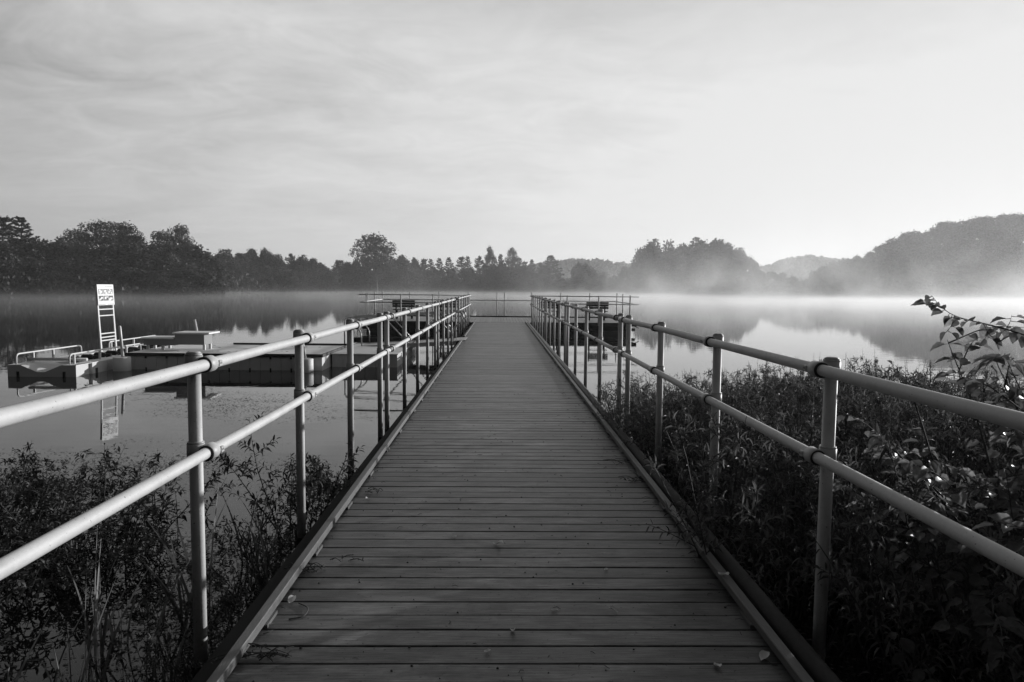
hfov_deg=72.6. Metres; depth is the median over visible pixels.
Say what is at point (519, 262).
pine tree
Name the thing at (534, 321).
railing
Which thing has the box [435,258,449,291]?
pine tree
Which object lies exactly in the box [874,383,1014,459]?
shrub
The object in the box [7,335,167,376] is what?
kayak launch
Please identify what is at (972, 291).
broadleaf tree
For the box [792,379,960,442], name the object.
shrub
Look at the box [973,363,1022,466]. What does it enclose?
shrub
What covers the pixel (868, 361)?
shrub
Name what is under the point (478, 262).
pine tree
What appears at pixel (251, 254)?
broadleaf tree
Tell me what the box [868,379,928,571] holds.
tall plant
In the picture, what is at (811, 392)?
shrub
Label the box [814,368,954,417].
shrub
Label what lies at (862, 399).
shrub
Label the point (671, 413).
shrub
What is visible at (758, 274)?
broadleaf tree
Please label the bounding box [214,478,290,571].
reed clump
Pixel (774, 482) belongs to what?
shrub
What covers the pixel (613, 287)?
broadleaf tree
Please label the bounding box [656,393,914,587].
shrub
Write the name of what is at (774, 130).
sky
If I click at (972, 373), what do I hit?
shrub
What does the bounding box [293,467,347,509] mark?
waterside plant
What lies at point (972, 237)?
broadleaf tree
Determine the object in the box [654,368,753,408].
shrub
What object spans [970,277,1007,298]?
broadleaf tree
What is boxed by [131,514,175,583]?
tall plant
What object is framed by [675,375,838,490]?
shrub
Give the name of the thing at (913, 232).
broadleaf tree
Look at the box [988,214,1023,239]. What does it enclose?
broadleaf tree
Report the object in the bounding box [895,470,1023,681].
shrub
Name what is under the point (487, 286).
pine tree
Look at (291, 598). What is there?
fallen leaf
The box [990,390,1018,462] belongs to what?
tall plant
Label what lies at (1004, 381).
shrub
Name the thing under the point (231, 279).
broadleaf tree
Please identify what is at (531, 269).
pine tree
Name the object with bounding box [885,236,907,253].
broadleaf tree
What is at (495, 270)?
broadleaf tree
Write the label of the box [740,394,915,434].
shrub
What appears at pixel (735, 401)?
shrub
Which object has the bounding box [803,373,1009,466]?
shrub
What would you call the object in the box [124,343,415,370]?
floating dock
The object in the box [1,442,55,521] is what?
waterside plant
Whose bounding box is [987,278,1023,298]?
broadleaf tree
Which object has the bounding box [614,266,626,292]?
broadleaf tree
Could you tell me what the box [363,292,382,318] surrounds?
railing
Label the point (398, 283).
broadleaf tree
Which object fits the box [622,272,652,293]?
broadleaf tree
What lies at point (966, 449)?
shrub
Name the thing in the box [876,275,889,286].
broadleaf tree
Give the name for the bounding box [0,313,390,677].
railing
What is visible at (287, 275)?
broadleaf tree
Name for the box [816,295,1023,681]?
broad leaved bush
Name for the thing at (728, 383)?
shrub
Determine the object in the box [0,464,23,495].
waterside plant
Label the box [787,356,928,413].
shrub
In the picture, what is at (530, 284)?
broadleaf tree
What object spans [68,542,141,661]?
reed clump
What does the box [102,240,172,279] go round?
broadleaf tree
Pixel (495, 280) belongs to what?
broadleaf tree
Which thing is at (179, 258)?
broadleaf tree
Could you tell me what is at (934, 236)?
broadleaf tree
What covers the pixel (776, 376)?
shrub
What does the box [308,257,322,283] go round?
broadleaf tree
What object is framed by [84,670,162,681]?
waterside plant
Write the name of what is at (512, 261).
broadleaf tree
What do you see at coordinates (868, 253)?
broadleaf tree
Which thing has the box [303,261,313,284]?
pine tree
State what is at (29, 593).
waterside plant
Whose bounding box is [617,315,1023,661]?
railing
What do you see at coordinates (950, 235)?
broadleaf tree
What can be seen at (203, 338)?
transfer bench
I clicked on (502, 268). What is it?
broadleaf tree
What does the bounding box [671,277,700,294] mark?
broadleaf tree
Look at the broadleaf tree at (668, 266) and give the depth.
287.06 m
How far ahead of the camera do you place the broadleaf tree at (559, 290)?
330.95 m
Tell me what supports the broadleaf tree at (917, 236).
on the ground
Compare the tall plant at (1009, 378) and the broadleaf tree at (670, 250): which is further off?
the broadleaf tree at (670, 250)
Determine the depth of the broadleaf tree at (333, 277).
234.68 m
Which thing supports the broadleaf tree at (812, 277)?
on the ground
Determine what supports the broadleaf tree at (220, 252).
on the ground
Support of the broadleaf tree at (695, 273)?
on the ground
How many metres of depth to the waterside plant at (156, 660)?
3.02 m
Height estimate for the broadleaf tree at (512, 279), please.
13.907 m
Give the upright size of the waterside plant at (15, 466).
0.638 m
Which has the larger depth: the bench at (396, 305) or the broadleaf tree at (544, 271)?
the broadleaf tree at (544, 271)
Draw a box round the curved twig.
[289,603,307,619]
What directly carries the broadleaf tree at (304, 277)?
on the ground
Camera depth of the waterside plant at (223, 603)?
4.03 m
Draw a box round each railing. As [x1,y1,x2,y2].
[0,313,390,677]
[359,293,466,324]
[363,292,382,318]
[382,291,617,315]
[383,301,440,432]
[437,298,455,366]
[455,294,470,337]
[530,295,545,339]
[531,295,638,325]
[543,298,566,363]
[563,302,623,421]
[615,294,631,312]
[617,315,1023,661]
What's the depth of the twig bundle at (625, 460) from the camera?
6.00 m
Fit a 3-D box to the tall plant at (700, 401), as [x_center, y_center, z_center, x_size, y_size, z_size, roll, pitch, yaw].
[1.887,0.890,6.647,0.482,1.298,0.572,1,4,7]
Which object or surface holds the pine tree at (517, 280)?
on the ground
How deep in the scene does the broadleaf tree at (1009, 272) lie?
257.24 m
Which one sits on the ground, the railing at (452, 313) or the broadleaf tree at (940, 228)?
the broadleaf tree at (940, 228)
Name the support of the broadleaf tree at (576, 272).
on the ground
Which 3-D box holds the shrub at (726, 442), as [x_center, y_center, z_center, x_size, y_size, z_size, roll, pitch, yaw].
[2.179,1.046,5.523,1.732,1.163,1.755,-2,5,-33]
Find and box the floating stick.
[354,409,402,410]
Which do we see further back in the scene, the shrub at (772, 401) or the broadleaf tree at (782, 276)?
the broadleaf tree at (782, 276)
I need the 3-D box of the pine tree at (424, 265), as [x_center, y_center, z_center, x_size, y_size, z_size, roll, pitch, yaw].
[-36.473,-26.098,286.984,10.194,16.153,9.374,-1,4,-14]
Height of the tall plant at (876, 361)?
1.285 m
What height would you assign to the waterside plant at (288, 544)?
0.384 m
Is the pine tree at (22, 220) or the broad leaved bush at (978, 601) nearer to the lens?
the broad leaved bush at (978, 601)
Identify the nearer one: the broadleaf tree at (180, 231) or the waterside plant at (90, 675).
the waterside plant at (90, 675)
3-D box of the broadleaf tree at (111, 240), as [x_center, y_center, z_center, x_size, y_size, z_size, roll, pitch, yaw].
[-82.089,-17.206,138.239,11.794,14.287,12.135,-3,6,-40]
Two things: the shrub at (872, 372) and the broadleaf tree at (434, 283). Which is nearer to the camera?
the shrub at (872, 372)
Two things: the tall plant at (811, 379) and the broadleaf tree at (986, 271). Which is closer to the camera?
the tall plant at (811, 379)
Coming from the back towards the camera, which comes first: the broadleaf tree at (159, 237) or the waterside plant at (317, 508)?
the broadleaf tree at (159, 237)
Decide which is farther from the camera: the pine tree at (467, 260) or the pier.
the pine tree at (467, 260)
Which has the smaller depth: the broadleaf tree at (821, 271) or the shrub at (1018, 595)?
the shrub at (1018, 595)
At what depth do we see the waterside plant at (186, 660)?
3.13 m
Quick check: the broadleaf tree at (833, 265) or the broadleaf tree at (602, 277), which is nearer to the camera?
the broadleaf tree at (833, 265)
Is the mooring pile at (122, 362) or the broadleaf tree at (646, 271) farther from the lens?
the broadleaf tree at (646, 271)
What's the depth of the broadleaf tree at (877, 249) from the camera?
346.88 m
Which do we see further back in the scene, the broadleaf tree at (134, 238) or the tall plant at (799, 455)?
the broadleaf tree at (134, 238)
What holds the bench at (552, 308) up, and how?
on the fishing platform
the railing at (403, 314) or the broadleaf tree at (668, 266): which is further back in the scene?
the broadleaf tree at (668, 266)
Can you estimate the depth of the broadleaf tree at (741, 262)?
282.15 m
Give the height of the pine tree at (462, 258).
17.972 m
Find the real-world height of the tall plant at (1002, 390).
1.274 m
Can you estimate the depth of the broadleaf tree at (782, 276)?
304.86 m
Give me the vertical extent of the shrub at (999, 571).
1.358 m
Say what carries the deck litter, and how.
on the pier
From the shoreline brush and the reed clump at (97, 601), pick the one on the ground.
the shoreline brush
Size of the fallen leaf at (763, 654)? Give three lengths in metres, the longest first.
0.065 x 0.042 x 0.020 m
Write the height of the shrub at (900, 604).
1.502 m
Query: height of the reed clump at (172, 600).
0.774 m
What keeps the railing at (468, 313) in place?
attached to the pier
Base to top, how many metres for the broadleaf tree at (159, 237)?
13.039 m
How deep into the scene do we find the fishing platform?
30.74 m
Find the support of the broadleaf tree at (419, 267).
on the ground
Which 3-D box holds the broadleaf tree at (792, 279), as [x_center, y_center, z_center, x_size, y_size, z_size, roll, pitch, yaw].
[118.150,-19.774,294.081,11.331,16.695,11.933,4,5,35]
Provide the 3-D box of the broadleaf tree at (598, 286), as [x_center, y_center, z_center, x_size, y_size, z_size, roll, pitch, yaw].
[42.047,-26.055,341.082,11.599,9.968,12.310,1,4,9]
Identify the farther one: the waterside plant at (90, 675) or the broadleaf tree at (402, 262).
the broadleaf tree at (402, 262)
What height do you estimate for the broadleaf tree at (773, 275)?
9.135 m
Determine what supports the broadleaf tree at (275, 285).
on the ground
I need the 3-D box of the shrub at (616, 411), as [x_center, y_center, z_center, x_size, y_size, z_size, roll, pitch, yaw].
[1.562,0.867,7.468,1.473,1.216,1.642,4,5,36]
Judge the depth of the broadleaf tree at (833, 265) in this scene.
310.87 m
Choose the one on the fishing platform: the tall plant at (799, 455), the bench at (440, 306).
the bench at (440, 306)
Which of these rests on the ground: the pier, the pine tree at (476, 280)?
the pine tree at (476, 280)
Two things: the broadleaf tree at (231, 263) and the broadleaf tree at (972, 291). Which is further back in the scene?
the broadleaf tree at (972, 291)
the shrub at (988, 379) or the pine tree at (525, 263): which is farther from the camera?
the pine tree at (525, 263)
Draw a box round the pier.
[191,321,841,681]
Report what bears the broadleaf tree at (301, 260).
on the ground
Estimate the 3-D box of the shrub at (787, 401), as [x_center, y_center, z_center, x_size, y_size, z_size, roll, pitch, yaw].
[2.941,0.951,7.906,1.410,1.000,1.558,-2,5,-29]
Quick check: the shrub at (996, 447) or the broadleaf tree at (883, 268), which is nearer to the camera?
the shrub at (996, 447)
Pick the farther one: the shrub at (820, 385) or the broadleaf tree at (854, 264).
the broadleaf tree at (854, 264)
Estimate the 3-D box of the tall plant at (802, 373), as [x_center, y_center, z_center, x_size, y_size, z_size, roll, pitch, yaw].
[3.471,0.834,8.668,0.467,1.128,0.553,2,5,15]
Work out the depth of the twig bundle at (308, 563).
3.68 m
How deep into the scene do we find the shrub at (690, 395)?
8.43 m
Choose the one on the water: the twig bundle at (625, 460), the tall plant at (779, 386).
the tall plant at (779, 386)
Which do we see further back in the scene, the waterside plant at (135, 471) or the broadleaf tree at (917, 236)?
the broadleaf tree at (917, 236)
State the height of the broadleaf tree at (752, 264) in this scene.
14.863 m
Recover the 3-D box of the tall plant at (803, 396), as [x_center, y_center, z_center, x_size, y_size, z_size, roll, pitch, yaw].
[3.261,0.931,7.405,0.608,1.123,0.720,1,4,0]
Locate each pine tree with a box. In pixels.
[0,215,24,256]
[4,216,39,245]
[285,253,295,270]
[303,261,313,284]
[331,260,360,291]
[340,262,356,291]
[410,257,420,275]
[419,259,432,291]
[426,259,439,285]
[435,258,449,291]
[442,257,457,287]
[450,256,473,290]
[458,270,476,291]
[462,256,474,274]
[472,268,481,291]
[474,255,484,291]
[477,264,495,291]
[496,254,504,266]
[499,267,523,291]
[515,257,525,271]
[522,261,529,277]
[528,259,538,278]
[529,271,541,292]
[532,255,566,292]
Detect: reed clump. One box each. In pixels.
[7,618,48,681]
[38,566,149,681]
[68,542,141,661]
[137,487,228,635]
[140,614,191,681]
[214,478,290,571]
[229,501,286,598]
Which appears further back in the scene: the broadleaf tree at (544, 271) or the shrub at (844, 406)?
the broadleaf tree at (544, 271)
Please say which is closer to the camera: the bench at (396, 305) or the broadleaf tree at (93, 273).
the bench at (396, 305)
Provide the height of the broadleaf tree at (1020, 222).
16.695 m
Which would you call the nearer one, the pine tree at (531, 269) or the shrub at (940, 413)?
the shrub at (940, 413)
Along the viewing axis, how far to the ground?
260.60 m
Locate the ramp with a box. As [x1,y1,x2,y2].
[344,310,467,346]
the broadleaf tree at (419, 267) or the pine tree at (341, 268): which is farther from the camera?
the broadleaf tree at (419, 267)
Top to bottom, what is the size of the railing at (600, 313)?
1.519 m
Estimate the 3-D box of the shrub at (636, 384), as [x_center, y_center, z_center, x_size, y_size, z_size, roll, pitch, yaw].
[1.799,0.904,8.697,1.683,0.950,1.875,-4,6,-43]
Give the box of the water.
[0,292,1023,681]
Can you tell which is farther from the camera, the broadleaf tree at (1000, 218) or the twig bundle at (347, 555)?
the broadleaf tree at (1000, 218)
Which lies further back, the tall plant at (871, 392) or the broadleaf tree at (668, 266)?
the broadleaf tree at (668, 266)
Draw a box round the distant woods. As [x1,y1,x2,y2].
[521,254,852,280]
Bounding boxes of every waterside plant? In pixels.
[0,443,174,539]
[0,447,33,488]
[0,449,133,527]
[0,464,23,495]
[0,464,97,554]
[0,465,221,571]
[0,482,100,598]
[0,515,56,621]
[0,632,16,645]
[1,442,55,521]
[1,505,183,593]
[7,463,64,532]
[18,478,85,557]
[61,630,198,681]
[74,623,225,681]
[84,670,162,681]
[85,448,235,527]
[137,575,243,675]
[148,555,277,630]
[179,518,295,592]
[221,484,324,565]
[264,468,341,532]
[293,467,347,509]
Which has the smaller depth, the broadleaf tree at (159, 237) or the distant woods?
the broadleaf tree at (159, 237)
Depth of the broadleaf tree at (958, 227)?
327.15 m
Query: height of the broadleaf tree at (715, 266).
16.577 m
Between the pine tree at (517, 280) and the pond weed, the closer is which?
the pond weed
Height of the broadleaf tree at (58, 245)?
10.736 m
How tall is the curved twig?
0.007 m
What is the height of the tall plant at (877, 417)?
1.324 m
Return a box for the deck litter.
[233,360,777,681]
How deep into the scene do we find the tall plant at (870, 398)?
6.07 m
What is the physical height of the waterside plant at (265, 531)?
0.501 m
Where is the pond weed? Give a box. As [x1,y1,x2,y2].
[0,367,985,681]
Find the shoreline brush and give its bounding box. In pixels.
[0,270,1022,297]
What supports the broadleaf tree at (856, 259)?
on the ground
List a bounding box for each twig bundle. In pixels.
[198,643,293,666]
[283,562,324,572]
[330,554,363,561]
[367,487,381,492]
[605,458,664,464]
[619,476,654,482]
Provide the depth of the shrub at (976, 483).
4.02 m
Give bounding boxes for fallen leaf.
[288,595,295,602]
[759,650,769,659]
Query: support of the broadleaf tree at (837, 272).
on the ground
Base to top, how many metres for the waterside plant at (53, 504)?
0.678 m
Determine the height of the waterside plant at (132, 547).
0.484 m
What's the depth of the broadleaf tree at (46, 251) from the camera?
123.67 m
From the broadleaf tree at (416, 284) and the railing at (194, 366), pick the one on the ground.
the broadleaf tree at (416, 284)
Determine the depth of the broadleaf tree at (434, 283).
283.22 m
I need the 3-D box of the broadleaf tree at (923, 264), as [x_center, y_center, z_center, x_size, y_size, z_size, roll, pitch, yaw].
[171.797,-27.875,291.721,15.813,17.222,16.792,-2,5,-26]
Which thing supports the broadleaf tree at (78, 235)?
on the ground
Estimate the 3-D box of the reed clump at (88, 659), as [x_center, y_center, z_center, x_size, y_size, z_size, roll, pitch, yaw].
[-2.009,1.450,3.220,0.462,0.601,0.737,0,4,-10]
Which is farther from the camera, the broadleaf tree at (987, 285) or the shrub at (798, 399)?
the broadleaf tree at (987, 285)
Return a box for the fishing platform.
[361,315,637,334]
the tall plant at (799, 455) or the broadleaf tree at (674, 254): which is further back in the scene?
the broadleaf tree at (674, 254)
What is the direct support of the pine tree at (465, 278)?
on the ground
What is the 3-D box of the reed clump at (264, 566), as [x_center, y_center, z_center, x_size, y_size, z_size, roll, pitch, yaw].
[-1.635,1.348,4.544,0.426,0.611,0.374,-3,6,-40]
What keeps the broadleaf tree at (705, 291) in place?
on the ground
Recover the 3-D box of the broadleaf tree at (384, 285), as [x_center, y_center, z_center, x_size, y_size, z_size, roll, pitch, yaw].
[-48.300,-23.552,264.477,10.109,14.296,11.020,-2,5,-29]
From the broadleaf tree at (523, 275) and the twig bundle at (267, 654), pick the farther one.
the broadleaf tree at (523, 275)
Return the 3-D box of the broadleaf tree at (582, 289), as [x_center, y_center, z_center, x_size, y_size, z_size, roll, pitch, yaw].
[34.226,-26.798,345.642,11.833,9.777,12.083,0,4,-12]
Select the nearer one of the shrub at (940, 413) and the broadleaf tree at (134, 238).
the shrub at (940, 413)
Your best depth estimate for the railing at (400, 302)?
30.29 m
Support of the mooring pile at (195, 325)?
in the water
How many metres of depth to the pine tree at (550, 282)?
314.50 m
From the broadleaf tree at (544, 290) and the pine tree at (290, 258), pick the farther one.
the broadleaf tree at (544, 290)
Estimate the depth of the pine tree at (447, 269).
294.23 m
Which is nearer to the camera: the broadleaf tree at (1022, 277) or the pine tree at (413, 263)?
the broadleaf tree at (1022, 277)
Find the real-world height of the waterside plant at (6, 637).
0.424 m
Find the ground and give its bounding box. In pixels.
[1,243,1023,297]
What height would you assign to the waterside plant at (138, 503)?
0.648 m
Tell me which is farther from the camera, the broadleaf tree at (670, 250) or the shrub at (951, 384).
the broadleaf tree at (670, 250)
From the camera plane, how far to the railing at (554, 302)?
17.94 m
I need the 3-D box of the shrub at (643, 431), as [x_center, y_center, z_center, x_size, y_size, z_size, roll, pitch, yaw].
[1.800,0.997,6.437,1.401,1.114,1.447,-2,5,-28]
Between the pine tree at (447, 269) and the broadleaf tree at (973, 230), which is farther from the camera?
the broadleaf tree at (973, 230)
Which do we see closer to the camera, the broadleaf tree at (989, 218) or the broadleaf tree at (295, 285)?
the broadleaf tree at (295, 285)
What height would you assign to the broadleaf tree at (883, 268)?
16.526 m
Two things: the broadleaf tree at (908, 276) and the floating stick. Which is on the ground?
the broadleaf tree at (908, 276)
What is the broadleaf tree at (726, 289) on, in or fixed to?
on the ground
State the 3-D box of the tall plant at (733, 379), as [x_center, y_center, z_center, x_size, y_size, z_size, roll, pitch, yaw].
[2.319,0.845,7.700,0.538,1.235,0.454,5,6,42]
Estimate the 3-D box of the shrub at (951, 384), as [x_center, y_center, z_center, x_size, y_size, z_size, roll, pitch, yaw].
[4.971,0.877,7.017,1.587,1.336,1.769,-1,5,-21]
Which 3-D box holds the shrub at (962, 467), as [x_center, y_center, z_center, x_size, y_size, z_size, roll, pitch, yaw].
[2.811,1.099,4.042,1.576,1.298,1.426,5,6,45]
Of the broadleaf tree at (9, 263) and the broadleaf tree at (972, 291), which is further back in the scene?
the broadleaf tree at (972, 291)
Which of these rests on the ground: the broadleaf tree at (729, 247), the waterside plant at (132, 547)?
the broadleaf tree at (729, 247)
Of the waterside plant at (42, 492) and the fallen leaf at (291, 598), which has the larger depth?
the waterside plant at (42, 492)
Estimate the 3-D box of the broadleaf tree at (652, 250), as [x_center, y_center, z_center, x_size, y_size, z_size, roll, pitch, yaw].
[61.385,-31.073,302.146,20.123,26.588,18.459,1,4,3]
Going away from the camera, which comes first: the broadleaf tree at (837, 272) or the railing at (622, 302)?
the railing at (622, 302)
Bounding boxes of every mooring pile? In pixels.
[113,326,131,370]
[193,319,197,330]
[303,344,313,372]
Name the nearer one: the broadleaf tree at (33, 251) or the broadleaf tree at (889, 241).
the broadleaf tree at (33, 251)
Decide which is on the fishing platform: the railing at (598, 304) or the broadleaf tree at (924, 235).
the railing at (598, 304)
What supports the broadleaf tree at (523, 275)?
on the ground
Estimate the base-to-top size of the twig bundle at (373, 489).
0.045 m
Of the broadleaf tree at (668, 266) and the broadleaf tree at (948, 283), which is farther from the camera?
the broadleaf tree at (668, 266)
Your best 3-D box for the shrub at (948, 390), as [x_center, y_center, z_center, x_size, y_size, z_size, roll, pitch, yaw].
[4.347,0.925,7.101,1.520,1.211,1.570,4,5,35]
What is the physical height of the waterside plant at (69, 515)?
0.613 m
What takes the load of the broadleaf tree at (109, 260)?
on the ground
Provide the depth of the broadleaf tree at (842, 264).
322.47 m
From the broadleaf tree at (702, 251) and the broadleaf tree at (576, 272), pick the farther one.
the broadleaf tree at (576, 272)
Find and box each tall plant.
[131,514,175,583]
[211,411,364,545]
[683,369,732,490]
[689,371,711,401]
[690,405,709,456]
[709,370,745,429]
[729,403,775,530]
[736,364,771,426]
[741,373,786,463]
[772,367,805,404]
[772,406,819,575]
[783,353,821,396]
[783,380,839,424]
[806,378,854,405]
[848,366,881,429]
[849,393,914,445]
[851,372,910,467]
[856,350,885,393]
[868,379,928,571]
[889,366,972,482]
[979,366,1012,399]
[984,369,1011,404]
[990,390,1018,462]
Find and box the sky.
[0,0,1023,274]
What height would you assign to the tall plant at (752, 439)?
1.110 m
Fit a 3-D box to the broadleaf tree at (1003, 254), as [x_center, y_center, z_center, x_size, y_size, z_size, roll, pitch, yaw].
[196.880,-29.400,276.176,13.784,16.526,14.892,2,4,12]
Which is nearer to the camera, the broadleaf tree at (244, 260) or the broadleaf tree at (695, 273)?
the broadleaf tree at (244, 260)
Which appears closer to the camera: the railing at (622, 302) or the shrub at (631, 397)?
the shrub at (631, 397)
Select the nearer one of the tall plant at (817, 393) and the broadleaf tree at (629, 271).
the tall plant at (817, 393)
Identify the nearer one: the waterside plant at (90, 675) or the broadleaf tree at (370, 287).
the waterside plant at (90, 675)
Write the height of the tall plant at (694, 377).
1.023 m
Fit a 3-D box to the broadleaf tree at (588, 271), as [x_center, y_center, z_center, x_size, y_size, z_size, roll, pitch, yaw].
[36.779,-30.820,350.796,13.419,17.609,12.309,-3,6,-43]
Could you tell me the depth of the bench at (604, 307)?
33.00 m
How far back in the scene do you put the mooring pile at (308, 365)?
16.16 m
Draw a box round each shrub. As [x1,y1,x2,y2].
[583,377,721,420]
[587,370,731,452]
[594,369,730,483]
[617,373,741,459]
[621,383,804,509]
[632,380,773,421]
[635,385,789,442]
[638,372,798,494]
[643,389,940,657]
[643,390,921,561]
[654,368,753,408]
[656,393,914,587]
[672,381,822,513]
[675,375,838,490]
[699,409,969,635]
[703,380,849,433]
[711,361,807,400]
[725,364,867,414]
[730,392,957,565]
[740,361,972,479]
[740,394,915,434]
[742,365,913,475]
[745,410,1014,625]
[746,364,852,404]
[764,386,875,443]
[768,375,894,419]
[770,413,1018,673]
[778,374,929,399]
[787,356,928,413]
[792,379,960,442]
[794,369,1017,509]
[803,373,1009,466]
[803,422,1023,681]
[807,389,1023,578]
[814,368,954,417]
[846,356,946,387]
[850,357,1006,399]
[857,368,1023,431]
[857,379,1021,601]
[863,414,1022,648]
[867,463,1023,681]
[871,364,1017,408]
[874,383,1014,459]
[874,386,1017,570]
[877,393,1014,468]
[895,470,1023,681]
[907,363,1023,414]
[958,370,1012,429]
[971,390,1022,472]
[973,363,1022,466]
[974,374,1022,403]
[995,454,1020,476]
[1007,442,1023,473]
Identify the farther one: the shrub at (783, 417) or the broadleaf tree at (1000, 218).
the broadleaf tree at (1000, 218)
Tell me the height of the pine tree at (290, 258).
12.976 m
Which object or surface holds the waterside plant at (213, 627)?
on the water
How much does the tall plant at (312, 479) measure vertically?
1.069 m
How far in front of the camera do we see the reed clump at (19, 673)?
3.07 m
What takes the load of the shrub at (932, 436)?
on the water
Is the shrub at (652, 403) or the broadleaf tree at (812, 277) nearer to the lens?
the shrub at (652, 403)
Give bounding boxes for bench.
[141,331,219,349]
[392,300,414,318]
[437,300,457,318]
[543,302,557,316]
[586,302,608,320]
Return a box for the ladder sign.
[95,284,116,351]
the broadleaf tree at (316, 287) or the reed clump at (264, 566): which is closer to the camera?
the reed clump at (264, 566)
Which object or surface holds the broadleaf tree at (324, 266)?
on the ground
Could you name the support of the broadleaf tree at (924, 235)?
on the ground
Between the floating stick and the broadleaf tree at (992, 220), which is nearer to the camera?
the floating stick
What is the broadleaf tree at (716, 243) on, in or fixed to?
on the ground
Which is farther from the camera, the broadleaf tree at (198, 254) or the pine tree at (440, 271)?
the pine tree at (440, 271)
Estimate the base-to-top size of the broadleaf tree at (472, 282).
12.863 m
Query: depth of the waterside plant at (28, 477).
6.00 m
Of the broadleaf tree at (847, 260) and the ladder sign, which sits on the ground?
the broadleaf tree at (847, 260)
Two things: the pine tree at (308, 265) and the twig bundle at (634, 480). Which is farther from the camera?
the pine tree at (308, 265)
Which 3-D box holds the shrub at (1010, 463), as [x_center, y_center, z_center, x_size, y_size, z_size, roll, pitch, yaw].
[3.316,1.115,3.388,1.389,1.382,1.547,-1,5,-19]
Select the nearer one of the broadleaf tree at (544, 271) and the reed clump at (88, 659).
the reed clump at (88, 659)
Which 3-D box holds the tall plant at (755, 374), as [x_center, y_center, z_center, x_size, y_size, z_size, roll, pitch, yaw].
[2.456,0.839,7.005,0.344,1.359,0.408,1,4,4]
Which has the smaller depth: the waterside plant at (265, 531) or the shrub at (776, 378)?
the waterside plant at (265, 531)
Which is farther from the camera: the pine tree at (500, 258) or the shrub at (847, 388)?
the pine tree at (500, 258)
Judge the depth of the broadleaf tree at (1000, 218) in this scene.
319.37 m
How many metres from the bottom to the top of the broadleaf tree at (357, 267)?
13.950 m
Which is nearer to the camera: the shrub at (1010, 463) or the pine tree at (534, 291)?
the shrub at (1010, 463)
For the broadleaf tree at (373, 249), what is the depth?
253.39 m
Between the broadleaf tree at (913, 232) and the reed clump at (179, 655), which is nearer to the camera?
the reed clump at (179, 655)
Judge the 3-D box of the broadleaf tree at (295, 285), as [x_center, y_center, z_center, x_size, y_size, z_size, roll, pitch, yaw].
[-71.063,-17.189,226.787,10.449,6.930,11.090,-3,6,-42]
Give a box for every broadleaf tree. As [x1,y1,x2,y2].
[0,241,51,277]
[15,238,71,271]
[27,240,71,259]
[40,235,79,260]
[61,228,91,250]
[70,270,120,286]
[71,218,128,249]
[81,244,142,280]
[102,220,145,249]
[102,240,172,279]
[142,229,177,252]
[154,242,204,280]
[160,268,219,294]
[161,222,195,255]
[172,242,231,293]
[193,253,230,294]
[209,260,236,294]
[214,249,225,256]
[214,251,243,276]
[233,253,250,269]
[240,248,261,269]
[254,247,276,273]
[261,278,289,291]
[269,254,289,274]
[275,266,299,290]
[282,279,309,291]
[286,269,315,291]
[289,255,316,283]
[306,272,329,291]
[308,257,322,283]
[311,268,340,291]
[317,262,331,283]
[344,261,369,291]
[348,232,397,291]
[357,265,378,291]
[375,261,395,291]
[385,262,404,291]
[392,254,415,291]
[397,268,424,291]
[410,259,422,289]
[421,269,442,291]
[440,270,462,291]
[463,268,481,291]
[480,266,504,291]
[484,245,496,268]
[488,265,501,291]
[493,261,510,291]
[499,267,524,292]
[505,247,519,271]
[515,267,528,291]
[519,270,540,292]
[535,273,553,292]
[538,265,548,285]
[551,276,569,292]
[565,278,579,292]
[570,261,585,285]
[572,278,590,292]
[573,262,595,292]
[586,278,609,292]
[596,272,610,292]
[605,275,621,292]
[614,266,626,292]
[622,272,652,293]
[625,248,642,293]
[625,259,660,293]
[630,238,670,270]
[637,274,675,294]
[649,260,689,293]
[653,239,681,277]
[670,243,691,278]
[671,260,714,294]
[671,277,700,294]
[672,237,720,278]
[690,279,722,294]
[700,260,732,294]
[701,238,728,277]
[711,280,751,294]
[714,242,742,280]
[720,264,757,285]
[725,247,757,281]
[741,258,767,280]
[751,268,770,285]
[764,271,782,287]
[773,272,788,288]
[780,274,799,286]
[802,271,818,285]
[815,266,825,276]
[826,266,850,286]
[828,260,845,272]
[838,259,850,273]
[840,258,862,271]
[846,260,862,277]
[851,256,879,272]
[852,254,864,270]
[866,250,878,263]
[867,243,890,264]
[867,262,893,279]
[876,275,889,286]
[880,243,892,253]
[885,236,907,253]
[890,232,910,257]
[893,269,920,287]
[896,229,929,252]
[906,232,937,253]
[908,254,933,276]
[914,230,943,250]
[924,225,947,245]
[930,220,957,245]
[933,279,952,297]
[941,222,965,244]
[945,219,977,240]
[953,279,981,297]
[954,265,989,288]
[961,217,991,245]
[962,216,993,243]
[965,266,1005,288]
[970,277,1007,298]
[971,215,1000,244]
[977,216,1012,242]
[987,213,1013,234]
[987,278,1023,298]
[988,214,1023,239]
[989,246,1023,281]
[993,263,1023,289]
[1000,212,1023,234]
[1017,269,1023,288]
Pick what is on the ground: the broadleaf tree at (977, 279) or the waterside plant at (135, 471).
the broadleaf tree at (977, 279)
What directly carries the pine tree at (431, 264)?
on the ground
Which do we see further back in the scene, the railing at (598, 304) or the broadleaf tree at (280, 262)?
the broadleaf tree at (280, 262)
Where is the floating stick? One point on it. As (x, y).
(377, 410)
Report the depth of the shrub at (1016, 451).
4.50 m
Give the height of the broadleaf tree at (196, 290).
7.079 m

